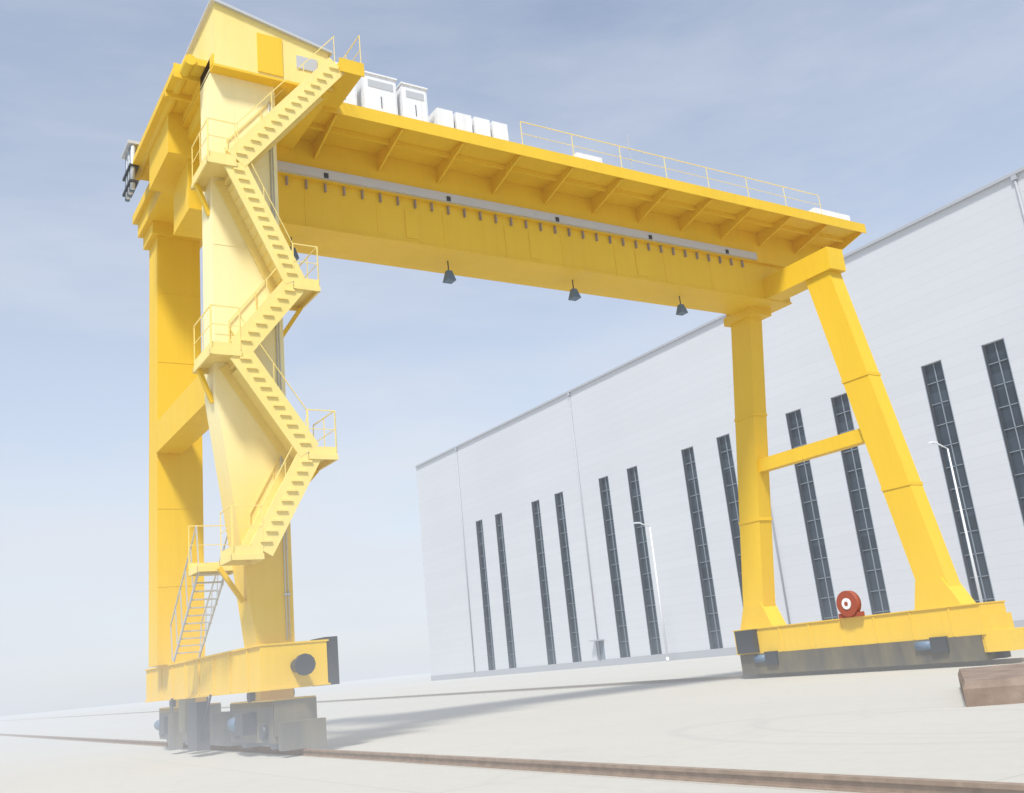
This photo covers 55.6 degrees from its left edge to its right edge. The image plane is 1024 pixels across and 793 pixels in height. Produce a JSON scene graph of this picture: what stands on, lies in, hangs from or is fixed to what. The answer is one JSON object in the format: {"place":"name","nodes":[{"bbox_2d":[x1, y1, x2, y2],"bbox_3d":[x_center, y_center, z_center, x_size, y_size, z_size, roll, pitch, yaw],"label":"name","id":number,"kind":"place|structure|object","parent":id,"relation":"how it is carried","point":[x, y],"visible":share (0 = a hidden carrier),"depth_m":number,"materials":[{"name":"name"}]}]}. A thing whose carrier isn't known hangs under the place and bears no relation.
{"place":"outdoors","nodes":[
{"label":"outdoors","id":0,"kind":"place"},
{"bbox_2d":[0,649,1023,792],"bbox_3d":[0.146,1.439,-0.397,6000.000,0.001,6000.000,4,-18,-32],"label":"ground","id":1,"kind":"structure","parent":0,"point":[920,723],"depth_m":20.75,"materials":[{"name":"concrete"}]},
{"bbox_2d":[0,658,1023,792],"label":"crane rails","id":2,"kind":"object","parent":1,"relation":"on","point":[822,782],"visible":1,"depth_m":12.87,"materials":[{"name":"metal"}]},
{"bbox_2d":[121,0,1023,750],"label":"gantry crane","id":3,"kind":"object","parent":2,"relation":"on","point":[261,156],"visible":1,"depth_m":30.93,"materials":[{"name":"yellow metal"}]},
{"bbox_2d":[634,522,669,661],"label":"yard lamp","id":4,"kind":"object","parent":1,"relation":"on","point":[666,650],"visible":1,"depth_m":116.42,"materials":[{"name":"white metal"}]},
{"bbox_2d":[415,167,1023,680],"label":"warehouse building","id":5,"kind":"structure","parent":1,"relation":"on","point":[537,549],"depth_m":115.48,"materials":[{"name":"grey metal"}]},
{"bbox_2d":[928,441,982,601],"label":"yard lamp","id":6,"kind":"object","parent":1,"relation":"on","point":[969,548],"visible":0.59,"depth_m":83.66,"materials":[{"name":"white metal"}]},
{"bbox_2d":[0,0,1023,716],"label":"sky","id":7,"kind":"structure","parent":0,"point":[891,113],"materials":[{"name":"blue"}]},
{"bbox_2d":[958,663,1023,706],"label":"concrete block","id":8,"kind":"structure","parent":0,"point":[993,685],"depth_m":17.06,"materials":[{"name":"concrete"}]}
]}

